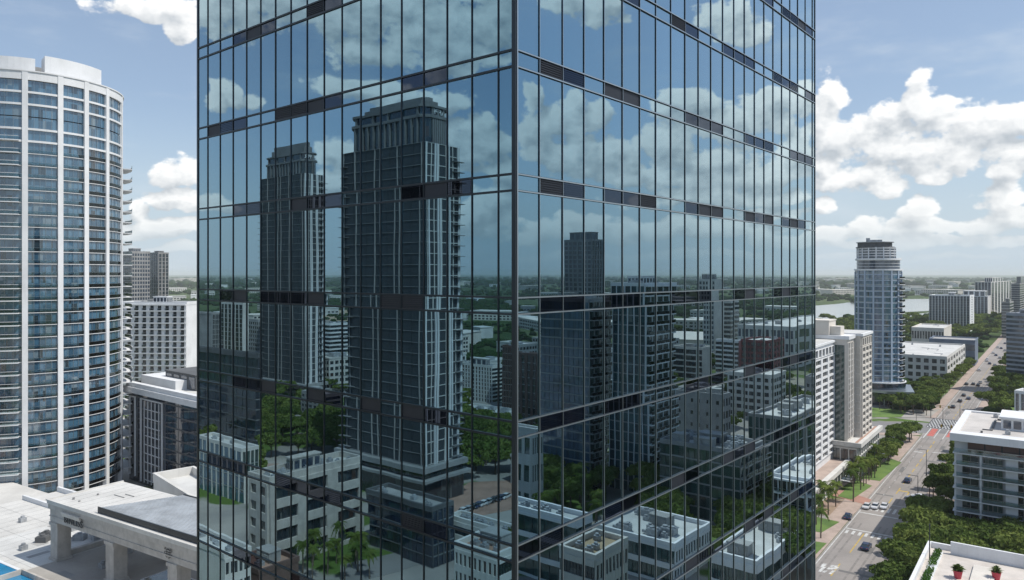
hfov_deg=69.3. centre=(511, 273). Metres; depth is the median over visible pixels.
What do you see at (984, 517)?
window
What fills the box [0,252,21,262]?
window
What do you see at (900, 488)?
yellow line
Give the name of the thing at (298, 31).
window pane
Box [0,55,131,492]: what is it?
condominium tower
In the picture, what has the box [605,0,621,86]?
window pane
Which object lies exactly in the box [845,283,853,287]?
building
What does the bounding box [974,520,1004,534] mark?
broadleaf tree
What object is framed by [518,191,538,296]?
window pane
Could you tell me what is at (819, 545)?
lawn
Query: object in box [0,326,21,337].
window
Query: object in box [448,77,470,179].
window pane
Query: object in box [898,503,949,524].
broadleaf tree
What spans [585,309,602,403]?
window pane
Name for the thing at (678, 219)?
window pane
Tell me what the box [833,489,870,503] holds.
driveway
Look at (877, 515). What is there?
stop line
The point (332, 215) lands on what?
window pane
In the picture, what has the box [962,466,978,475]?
window
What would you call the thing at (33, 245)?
window
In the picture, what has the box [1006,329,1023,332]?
window
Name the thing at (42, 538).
air unit
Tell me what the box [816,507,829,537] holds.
palm tree
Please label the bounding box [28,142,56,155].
window
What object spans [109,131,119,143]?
window
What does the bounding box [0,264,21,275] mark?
window
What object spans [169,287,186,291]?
building
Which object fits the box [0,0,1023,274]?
sky
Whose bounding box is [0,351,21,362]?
window
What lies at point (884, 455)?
broadleaf tree
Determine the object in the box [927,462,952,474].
broadleaf tree
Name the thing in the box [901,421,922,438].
broadleaf tree
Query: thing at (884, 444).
broadleaf tree
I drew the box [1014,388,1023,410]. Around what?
narrow tower
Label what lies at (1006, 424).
penthouse window
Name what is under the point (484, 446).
window pane
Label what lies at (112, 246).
window
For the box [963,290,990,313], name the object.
hotel slab
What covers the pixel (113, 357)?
window
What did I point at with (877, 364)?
window
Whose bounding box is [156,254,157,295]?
window
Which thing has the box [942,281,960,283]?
building
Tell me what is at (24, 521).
podium
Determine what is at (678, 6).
window pane
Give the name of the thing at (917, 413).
forecourt
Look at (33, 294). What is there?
window
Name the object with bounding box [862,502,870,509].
car
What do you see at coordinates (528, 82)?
window pane
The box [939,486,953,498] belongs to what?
palm tree
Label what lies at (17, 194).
window
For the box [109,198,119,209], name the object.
window
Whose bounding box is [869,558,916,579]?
broadleaf tree
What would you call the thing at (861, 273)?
window
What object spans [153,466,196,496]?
annex
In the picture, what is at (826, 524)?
lawn
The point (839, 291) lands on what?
building
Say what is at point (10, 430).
window
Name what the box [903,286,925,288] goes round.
building
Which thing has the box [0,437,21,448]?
window
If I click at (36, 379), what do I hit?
window
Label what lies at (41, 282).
window
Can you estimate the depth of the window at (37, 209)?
219.76 m
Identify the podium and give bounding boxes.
[0,486,196,579]
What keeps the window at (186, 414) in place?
in the office block at (163, 419)
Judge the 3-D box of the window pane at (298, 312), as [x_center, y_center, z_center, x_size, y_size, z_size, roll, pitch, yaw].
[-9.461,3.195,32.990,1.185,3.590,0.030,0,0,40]
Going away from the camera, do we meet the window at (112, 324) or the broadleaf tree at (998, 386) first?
the window at (112, 324)
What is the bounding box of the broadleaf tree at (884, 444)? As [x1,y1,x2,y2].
[879,441,901,460]
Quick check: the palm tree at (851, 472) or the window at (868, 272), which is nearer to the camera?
the palm tree at (851, 472)
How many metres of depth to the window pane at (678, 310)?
34.06 m
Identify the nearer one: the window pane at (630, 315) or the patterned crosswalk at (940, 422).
the window pane at (630, 315)
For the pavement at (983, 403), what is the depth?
395.24 m
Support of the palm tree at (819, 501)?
on the ground at (831, 501)
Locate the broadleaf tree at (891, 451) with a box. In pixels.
[881,446,898,462]
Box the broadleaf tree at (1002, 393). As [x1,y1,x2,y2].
[995,390,1013,409]
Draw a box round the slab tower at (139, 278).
[123,248,149,300]
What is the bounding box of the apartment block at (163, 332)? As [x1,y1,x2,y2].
[123,296,196,407]
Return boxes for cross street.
[872,421,949,433]
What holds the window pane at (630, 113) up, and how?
in the glass tower at (505, 288)
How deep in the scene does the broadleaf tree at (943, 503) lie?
200.15 m
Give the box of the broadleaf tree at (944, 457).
[937,453,953,460]
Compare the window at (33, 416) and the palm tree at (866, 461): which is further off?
the palm tree at (866, 461)
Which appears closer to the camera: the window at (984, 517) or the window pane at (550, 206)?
the window pane at (550, 206)
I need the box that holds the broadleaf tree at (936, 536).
[930,534,944,539]
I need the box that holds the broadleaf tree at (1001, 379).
[986,375,1009,384]
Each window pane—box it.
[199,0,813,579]
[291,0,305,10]
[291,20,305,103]
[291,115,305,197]
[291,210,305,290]
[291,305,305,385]
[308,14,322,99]
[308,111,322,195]
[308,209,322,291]
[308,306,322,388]
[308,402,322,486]
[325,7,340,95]
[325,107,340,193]
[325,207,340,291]
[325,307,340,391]
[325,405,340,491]
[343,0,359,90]
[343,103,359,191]
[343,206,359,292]
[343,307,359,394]
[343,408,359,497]
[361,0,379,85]
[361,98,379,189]
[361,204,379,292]
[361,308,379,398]
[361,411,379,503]
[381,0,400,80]
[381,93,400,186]
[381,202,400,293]
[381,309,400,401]
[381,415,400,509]
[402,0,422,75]
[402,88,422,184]
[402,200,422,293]
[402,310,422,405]
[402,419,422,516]
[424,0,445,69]
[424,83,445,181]
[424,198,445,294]
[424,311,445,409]
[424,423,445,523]
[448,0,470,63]
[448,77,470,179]
[448,195,470,295]
[448,312,470,413]
[448,428,470,531]
[473,0,496,57]
[473,71,496,176]
[473,193,496,295]
[473,314,496,417]
[473,432,496,539]
[518,0,538,55]
[518,68,538,175]
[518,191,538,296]
[518,314,538,419]
[518,434,538,543]
[540,0,561,64]
[540,75,561,179]
[540,194,561,295]
[540,312,561,414]
[540,428,561,533]
[563,0,583,72]
[563,83,583,183]
[563,198,582,294]
[563,311,582,408]
[563,422,582,523]
[585,0,602,79]
[585,90,602,186]
[585,200,602,293]
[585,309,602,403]
[585,416,602,513]
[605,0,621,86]
[605,97,621,189]
[605,203,621,292]
[605,308,621,398]
[605,411,621,504]
[623,1,638,92]
[623,103,638,192]
[623,206,638,292]
[623,307,638,394]
[623,407,638,496]
[640,10,654,98]
[640,109,654,194]
[640,208,654,291]
[640,306,654,390]
[640,402,654,489]
[657,0,669,10]
[657,19,669,103]
[657,115,669,197]
[657,210,669,291]
[657,305,669,386]
[657,398,669,481]
[657,492,669,577]
[672,0,684,19]
[672,27,684,109]
[672,120,684,199]
[672,212,684,290]
[672,304,684,382]
[672,394,684,475]
[672,485,684,567]
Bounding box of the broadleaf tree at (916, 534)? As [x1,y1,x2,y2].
[892,527,928,542]
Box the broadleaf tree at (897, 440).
[886,438,903,445]
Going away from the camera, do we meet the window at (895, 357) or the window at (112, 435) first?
the window at (112, 435)
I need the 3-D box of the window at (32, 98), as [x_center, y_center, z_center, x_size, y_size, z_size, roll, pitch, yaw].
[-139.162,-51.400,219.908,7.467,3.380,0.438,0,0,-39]
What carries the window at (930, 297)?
in the hotel slab at (952, 308)
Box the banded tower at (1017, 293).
[1011,276,1023,311]
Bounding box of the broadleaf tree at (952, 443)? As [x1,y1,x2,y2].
[949,441,954,447]
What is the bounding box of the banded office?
[1006,309,1023,385]
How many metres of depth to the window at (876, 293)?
395.66 m
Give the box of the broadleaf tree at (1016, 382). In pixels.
[1007,380,1023,384]
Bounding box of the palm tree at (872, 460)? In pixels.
[864,457,876,479]
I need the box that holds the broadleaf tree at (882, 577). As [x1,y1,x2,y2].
[866,571,889,579]
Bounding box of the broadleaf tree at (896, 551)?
[883,544,921,564]
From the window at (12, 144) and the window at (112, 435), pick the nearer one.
the window at (12, 144)
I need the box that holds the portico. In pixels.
[46,480,196,579]
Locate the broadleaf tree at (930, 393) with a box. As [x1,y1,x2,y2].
[918,391,938,397]
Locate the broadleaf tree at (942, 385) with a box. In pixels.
[932,383,949,398]
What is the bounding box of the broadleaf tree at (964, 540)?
[946,534,989,546]
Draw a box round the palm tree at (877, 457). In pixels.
[869,455,882,473]
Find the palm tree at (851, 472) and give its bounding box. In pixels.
[844,468,863,501]
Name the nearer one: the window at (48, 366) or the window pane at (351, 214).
the window pane at (351, 214)
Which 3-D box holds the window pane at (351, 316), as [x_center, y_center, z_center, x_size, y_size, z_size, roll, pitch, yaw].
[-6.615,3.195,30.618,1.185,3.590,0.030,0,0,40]
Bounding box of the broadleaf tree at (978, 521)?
[968,517,990,526]
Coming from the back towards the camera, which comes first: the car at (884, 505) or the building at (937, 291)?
the building at (937, 291)
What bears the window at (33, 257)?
in the condominium tower at (63, 411)
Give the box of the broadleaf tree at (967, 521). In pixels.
[939,512,975,527]
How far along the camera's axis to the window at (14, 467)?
215.93 m
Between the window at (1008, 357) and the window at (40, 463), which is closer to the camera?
the window at (40, 463)
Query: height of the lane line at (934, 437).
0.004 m
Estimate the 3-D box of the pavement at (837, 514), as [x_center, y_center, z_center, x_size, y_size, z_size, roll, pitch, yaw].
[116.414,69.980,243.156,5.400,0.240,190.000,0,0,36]
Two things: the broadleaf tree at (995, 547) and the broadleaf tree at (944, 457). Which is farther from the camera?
the broadleaf tree at (944, 457)
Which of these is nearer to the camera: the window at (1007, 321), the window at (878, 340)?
the window at (878, 340)
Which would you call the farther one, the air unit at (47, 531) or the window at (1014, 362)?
the window at (1014, 362)
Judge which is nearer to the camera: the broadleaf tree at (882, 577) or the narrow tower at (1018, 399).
the broadleaf tree at (882, 577)
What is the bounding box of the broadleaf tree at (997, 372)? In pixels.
[991,370,1005,375]
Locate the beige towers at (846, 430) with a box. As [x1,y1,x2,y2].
[816,318,882,506]
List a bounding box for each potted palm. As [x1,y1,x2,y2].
[950,564,965,578]
[991,565,1002,579]
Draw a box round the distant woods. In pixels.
[169,277,1016,412]
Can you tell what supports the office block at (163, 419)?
on the ground at (831, 501)
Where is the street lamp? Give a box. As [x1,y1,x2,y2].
[918,449,926,475]
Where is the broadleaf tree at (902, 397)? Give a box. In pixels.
[897,393,910,410]
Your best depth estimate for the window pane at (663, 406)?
32.97 m
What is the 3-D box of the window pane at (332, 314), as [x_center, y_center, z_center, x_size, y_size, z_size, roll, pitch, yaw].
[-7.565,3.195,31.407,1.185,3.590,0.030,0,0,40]
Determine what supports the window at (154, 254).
in the slab tower at (159, 273)
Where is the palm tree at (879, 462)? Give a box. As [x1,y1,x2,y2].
[864,457,880,473]
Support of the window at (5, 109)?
in the condominium tower at (63, 411)
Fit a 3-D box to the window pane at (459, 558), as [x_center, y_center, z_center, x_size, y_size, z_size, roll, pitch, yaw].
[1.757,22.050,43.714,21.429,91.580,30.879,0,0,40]
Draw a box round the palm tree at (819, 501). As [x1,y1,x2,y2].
[816,494,827,524]
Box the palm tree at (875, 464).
[870,458,877,477]
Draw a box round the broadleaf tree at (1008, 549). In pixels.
[990,544,1021,553]
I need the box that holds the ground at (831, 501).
[123,275,1023,558]
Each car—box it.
[843,512,851,519]
[860,541,871,550]
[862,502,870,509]
[871,502,879,509]
[880,502,888,509]
[903,477,911,482]
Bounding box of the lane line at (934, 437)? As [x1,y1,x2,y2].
[914,428,948,452]
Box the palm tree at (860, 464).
[853,462,868,489]
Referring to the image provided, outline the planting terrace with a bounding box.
[0,482,47,504]
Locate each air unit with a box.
[35,534,50,542]
[39,529,50,534]
[72,532,87,540]
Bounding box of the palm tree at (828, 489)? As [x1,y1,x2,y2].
[819,485,838,514]
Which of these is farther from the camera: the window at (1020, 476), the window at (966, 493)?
the window at (966, 493)
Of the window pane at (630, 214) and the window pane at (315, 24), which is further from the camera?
the window pane at (315, 24)
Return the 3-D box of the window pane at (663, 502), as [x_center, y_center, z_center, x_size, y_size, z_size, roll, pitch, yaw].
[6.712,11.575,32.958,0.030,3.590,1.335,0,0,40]
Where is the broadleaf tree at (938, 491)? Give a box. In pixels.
[934,484,953,499]
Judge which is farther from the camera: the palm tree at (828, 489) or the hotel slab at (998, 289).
the hotel slab at (998, 289)
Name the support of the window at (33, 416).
in the condominium tower at (63, 411)
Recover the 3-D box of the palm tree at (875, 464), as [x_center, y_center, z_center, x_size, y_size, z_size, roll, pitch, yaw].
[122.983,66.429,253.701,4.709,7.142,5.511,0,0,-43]
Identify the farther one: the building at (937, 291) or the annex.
the building at (937, 291)
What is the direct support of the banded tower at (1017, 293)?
on the ground at (831, 501)
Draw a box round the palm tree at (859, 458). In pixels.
[853,455,865,478]
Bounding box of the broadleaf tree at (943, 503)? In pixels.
[905,494,952,511]
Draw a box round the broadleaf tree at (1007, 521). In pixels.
[995,515,1023,527]
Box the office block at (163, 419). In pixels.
[123,367,196,488]
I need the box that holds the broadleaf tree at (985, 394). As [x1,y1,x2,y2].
[973,390,995,405]
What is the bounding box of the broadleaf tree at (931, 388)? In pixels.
[917,385,936,390]
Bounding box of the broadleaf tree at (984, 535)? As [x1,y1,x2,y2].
[976,529,1007,547]
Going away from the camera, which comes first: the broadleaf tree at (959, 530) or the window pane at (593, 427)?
the window pane at (593, 427)
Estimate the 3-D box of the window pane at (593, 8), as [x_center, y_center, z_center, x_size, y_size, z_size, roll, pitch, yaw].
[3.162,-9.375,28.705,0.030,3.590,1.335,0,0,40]
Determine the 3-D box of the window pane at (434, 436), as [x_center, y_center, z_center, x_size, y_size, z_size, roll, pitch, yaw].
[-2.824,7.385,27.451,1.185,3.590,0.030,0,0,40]
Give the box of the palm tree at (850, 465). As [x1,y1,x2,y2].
[845,461,857,486]
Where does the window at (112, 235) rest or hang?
in the condominium tower at (63, 411)
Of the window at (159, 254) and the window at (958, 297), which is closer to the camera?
the window at (159, 254)
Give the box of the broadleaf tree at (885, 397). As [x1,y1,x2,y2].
[878,394,897,407]
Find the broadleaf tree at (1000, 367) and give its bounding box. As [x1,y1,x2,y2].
[994,365,1005,369]
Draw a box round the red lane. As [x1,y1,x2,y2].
[927,429,950,436]
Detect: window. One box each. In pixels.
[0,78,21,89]
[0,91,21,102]
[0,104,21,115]
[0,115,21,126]
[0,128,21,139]
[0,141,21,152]
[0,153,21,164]
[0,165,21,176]
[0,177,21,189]
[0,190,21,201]
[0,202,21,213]
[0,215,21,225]
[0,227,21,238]
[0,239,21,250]
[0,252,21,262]
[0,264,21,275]
[0,277,21,287]
[0,289,21,300]
[0,301,21,312]
[0,314,21,324]
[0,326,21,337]
[0,338,21,349]
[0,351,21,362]
[0,363,21,374]
[0,375,21,386]
[0,387,21,399]
[0,400,21,411]
[0,412,21,424]
[0,424,21,436]
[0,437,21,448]
[0,449,21,461]
[0,461,21,473]
[0,474,21,484]
[28,81,56,94]
[28,86,104,492]
[28,93,56,106]
[28,106,56,118]
[28,117,56,130]
[28,130,56,142]
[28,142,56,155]
[28,154,56,167]
[28,166,56,179]
[28,179,56,191]
[28,191,56,203]
[28,203,56,215]
[28,215,56,227]
[28,228,56,239]
[28,240,56,251]
[28,252,56,263]
[28,264,56,275]
[28,277,56,287]
[28,289,56,299]
[28,301,56,311]
[28,313,56,324]
[28,325,56,336]
[28,337,56,348]
[28,349,56,360]
[28,361,56,373]
[28,373,56,385]
[28,385,56,397]
[28,397,56,409]
[28,409,56,422]
[28,421,56,434]
[28,433,56,446]
[28,445,56,458]
[28,457,56,471]
[109,98,119,110]
[109,109,119,121]
[109,120,119,134]
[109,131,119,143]
[109,143,119,154]
[109,154,119,165]
[109,165,119,177]
[109,176,119,188]
[109,187,119,198]
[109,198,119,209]
[109,209,119,220]
[109,221,119,231]
[109,232,119,242]
[109,243,119,253]
[109,254,119,264]
[109,265,119,275]
[109,276,119,282]
[109,287,119,294]
[109,298,119,305]
[109,309,119,316]
[109,320,119,327]
[109,331,119,338]
[109,341,119,350]
[109,352,119,361]
[109,363,119,372]
[109,374,119,383]
[109,385,119,394]
[109,396,119,406]
[109,407,119,417]
[109,418,119,428]
[109,429,119,439]
[109,439,119,451]
[109,450,119,462]
[109,461,119,473]
[128,305,145,404]
[129,470,153,487]
[131,393,196,409]
[131,397,196,421]
[131,407,196,433]
[131,417,196,445]
[131,428,196,457]
[131,438,196,466]
[131,449,183,469]
[131,459,160,476]
[138,254,149,299]
[150,254,150,298]
[152,254,152,298]
[154,254,155,295]
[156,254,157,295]
[159,254,160,295]
[162,254,164,295]
[166,254,167,295]
[833,447,839,458]
[841,448,847,459]
[849,449,856,462]
[855,271,857,285]
[855,286,857,302]
[855,303,857,318]
[855,319,857,329]
[859,271,863,285]
[859,286,863,302]
[859,303,863,319]
[859,319,863,329]
[866,270,871,286]
[866,286,871,302]
[866,303,871,319]
[866,320,871,334]
[874,270,881,286]
[874,287,881,302]
[874,303,881,318]
[874,320,881,336]
[874,337,881,353]
[874,354,881,370]
[874,371,881,381]
[884,270,890,286]
[884,287,890,303]
[884,304,890,318]
[884,320,890,336]
[884,337,890,353]
[884,355,890,370]
[884,371,890,382]
[893,270,897,286]
[893,287,897,303]
[893,303,897,318]
[893,320,897,336]
[893,337,897,353]
[893,355,897,370]
[893,371,897,382]
[929,296,931,319]
[932,296,934,319]
[935,296,937,319]
[939,296,940,320]
[942,296,943,320]
[945,296,946,323]
[948,296,949,323]
[951,296,952,326]
[954,296,955,323]
[957,296,959,323]
[960,296,962,325]
[962,454,978,463]
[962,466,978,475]
[962,478,978,486]
[962,489,978,498]
[962,501,978,509]
[962,512,978,518]
[964,296,965,325]
[965,344,974,350]
[967,296,968,323]
[974,297,976,313]
[978,297,979,313]
[981,297,983,312]
[983,457,1002,466]
[983,469,1002,478]
[983,480,1002,490]
[983,492,1002,501]
[983,504,1002,513]
[983,516,997,521]
[985,297,986,312]
[992,282,993,310]
[995,282,996,311]
[998,282,999,312]
[1001,282,1002,311]
[1003,420,1010,428]
[1004,282,1005,300]
[1006,315,1023,318]
[1006,320,1023,322]
[1006,324,1023,327]
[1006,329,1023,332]
[1006,333,1023,336]
[1006,338,1023,341]
[1006,342,1023,345]
[1006,347,1023,350]
[1006,351,1023,354]
[1006,356,1023,359]
[1006,360,1023,364]
[1006,365,1023,368]
[1006,369,1023,373]
[1009,281,1010,297]
[1014,421,1020,429]
[1016,393,1018,410]
[1018,461,1023,469]
[1018,473,1023,481]
[1018,485,1023,493]
[1018,497,1023,505]
[1018,510,1023,517]
[1021,394,1023,409]
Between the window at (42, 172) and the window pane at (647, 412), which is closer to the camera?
the window pane at (647, 412)
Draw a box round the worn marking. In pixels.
[819,564,838,573]
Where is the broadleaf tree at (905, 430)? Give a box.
[885,425,911,434]
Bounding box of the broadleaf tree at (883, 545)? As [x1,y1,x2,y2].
[875,538,922,554]
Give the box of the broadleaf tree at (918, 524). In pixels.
[892,521,939,534]
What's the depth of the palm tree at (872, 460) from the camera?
249.90 m
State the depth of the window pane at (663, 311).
32.97 m
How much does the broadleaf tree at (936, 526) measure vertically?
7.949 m
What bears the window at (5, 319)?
in the condominium tower at (63, 411)
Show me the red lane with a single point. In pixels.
(932, 432)
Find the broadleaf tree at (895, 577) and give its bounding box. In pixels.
[886,574,906,579]
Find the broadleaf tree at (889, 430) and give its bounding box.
[885,428,899,433]
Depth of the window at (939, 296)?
910.99 m
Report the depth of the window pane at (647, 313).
31.87 m
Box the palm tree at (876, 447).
[868,443,882,470]
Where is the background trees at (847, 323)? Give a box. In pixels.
[818,311,1005,397]
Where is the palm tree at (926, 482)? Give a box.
[922,479,935,495]
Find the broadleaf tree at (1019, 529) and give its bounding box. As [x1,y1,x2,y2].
[997,526,1023,534]
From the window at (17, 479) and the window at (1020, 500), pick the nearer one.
the window at (1020, 500)
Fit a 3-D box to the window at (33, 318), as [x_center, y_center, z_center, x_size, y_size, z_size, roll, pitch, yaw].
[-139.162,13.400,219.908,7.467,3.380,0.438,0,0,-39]
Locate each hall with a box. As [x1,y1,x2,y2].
[911,323,951,341]
[929,335,977,365]
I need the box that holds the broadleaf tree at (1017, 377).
[1010,374,1023,380]
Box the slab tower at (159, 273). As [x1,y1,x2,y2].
[150,251,168,298]
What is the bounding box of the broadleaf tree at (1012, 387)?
[1008,384,1023,391]
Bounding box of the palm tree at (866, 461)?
[857,459,870,485]
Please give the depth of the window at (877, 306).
395.61 m
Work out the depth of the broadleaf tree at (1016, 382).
414.05 m
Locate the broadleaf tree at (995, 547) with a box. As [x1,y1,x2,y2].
[982,545,1000,549]
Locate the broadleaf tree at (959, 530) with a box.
[936,525,981,540]
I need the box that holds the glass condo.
[854,238,914,406]
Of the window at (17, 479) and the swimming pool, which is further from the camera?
the window at (17, 479)
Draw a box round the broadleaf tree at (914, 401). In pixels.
[905,396,922,413]
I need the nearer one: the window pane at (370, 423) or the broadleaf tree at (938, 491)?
the window pane at (370, 423)
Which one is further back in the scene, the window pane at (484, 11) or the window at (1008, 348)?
the window at (1008, 348)
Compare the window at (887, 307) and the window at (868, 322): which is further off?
the window at (868, 322)
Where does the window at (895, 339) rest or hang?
in the glass condo
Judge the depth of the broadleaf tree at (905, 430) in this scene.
301.92 m
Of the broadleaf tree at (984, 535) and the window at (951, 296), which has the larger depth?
the window at (951, 296)
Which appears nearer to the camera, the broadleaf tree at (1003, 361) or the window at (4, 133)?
the window at (4, 133)
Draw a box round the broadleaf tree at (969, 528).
[937,520,975,530]
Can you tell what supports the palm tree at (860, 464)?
on the ground at (831, 501)
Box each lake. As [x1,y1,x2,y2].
[816,302,853,318]
[903,299,928,311]
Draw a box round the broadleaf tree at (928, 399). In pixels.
[912,395,934,411]
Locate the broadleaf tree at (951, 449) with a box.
[949,447,954,453]
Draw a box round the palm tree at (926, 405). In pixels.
[922,403,930,414]
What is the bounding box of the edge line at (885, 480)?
[816,355,989,562]
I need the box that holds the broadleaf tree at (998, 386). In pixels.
[988,381,1008,390]
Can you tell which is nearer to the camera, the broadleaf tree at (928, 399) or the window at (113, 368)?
the window at (113, 368)
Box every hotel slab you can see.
[929,292,973,330]
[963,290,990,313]
[975,277,1010,313]
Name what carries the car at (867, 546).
on the road
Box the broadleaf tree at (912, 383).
[907,381,918,387]
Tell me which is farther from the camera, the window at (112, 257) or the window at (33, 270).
the window at (112, 257)
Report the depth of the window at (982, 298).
1063.89 m
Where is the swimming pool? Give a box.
[0,560,32,579]
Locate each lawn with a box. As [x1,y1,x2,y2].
[816,517,838,531]
[816,541,825,552]
[838,481,871,499]
[861,458,900,480]
[872,408,907,416]
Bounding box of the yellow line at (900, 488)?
[830,364,992,575]
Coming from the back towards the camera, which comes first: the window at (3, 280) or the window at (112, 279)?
the window at (112, 279)
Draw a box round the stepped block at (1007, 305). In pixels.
[1001,298,1013,337]
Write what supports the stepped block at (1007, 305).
on the ground at (831, 501)
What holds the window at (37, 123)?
in the condominium tower at (63, 411)
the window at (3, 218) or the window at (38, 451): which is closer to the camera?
the window at (3, 218)
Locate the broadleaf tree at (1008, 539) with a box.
[989,529,1023,554]
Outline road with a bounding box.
[816,338,1005,579]
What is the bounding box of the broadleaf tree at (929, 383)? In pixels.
[925,381,936,385]
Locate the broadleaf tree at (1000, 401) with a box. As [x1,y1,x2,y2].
[988,395,1013,409]
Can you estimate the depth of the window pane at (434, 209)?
27.44 m
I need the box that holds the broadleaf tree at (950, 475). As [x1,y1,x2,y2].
[945,470,953,479]
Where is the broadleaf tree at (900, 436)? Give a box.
[884,431,906,440]
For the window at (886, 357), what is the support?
in the glass condo
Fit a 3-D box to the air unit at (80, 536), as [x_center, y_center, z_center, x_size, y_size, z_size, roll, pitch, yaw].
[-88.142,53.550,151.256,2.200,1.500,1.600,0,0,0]
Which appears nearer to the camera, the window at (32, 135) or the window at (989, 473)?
the window at (989, 473)
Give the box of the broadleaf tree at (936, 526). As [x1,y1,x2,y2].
[924,521,949,528]
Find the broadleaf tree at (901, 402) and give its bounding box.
[892,399,910,412]
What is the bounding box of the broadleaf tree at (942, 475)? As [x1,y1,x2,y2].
[929,471,950,495]
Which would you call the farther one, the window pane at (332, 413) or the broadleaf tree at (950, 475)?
the broadleaf tree at (950, 475)
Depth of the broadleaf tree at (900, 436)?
292.34 m
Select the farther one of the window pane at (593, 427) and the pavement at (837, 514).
the pavement at (837, 514)
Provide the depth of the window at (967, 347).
562.00 m
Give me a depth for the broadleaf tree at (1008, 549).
168.58 m
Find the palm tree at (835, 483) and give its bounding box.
[827,480,843,506]
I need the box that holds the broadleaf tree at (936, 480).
[923,474,947,495]
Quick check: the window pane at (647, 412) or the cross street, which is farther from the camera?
the cross street
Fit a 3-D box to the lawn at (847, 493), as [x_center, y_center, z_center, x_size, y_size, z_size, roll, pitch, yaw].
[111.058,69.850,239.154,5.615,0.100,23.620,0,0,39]
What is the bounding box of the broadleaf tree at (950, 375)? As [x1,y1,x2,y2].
[943,373,957,379]
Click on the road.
(845, 559)
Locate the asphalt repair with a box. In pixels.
[838,411,949,577]
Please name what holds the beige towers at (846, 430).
on the ground at (831, 501)
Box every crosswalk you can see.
[844,507,896,539]
[926,418,957,429]
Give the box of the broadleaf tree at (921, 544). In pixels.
[910,537,950,549]
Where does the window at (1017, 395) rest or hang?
in the narrow tower at (1018, 399)
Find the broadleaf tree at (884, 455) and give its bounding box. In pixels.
[865,449,888,469]
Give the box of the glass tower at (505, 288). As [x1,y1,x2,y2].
[197,0,815,579]
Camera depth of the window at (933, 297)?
915.34 m
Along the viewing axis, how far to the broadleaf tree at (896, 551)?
162.26 m
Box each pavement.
[816,435,919,557]
[879,433,920,434]
[887,448,954,559]
[927,334,1002,417]
[976,388,992,410]
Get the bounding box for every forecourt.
[837,479,850,489]
[902,409,938,416]
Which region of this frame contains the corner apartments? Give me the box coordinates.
[950,410,1023,521]
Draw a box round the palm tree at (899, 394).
[895,392,904,410]
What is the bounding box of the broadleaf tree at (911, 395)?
[909,393,924,397]
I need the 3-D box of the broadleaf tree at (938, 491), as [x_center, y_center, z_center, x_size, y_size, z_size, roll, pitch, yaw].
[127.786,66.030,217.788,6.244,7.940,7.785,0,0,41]
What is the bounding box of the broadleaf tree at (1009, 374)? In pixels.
[999,372,1023,392]
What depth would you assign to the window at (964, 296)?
894.79 m
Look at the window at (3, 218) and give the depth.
215.93 m
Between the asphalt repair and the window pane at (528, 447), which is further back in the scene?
the asphalt repair
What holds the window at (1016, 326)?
in the banded office
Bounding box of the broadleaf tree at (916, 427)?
[899,423,921,441]
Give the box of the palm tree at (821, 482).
[816,479,827,493]
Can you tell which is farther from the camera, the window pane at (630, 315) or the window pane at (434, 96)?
the window pane at (630, 315)
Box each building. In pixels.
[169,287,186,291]
[172,296,185,300]
[820,289,853,294]
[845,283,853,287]
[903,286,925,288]
[903,341,964,380]
[909,541,1023,579]
[911,287,924,290]
[915,289,920,293]
[921,289,964,294]
[929,285,951,288]
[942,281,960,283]
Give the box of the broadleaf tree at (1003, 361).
[997,359,1005,365]
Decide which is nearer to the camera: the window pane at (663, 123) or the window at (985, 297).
the window pane at (663, 123)
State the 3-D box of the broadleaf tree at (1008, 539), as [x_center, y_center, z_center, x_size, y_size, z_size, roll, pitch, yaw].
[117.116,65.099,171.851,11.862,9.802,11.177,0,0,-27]
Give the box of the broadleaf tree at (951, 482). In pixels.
[947,478,953,484]

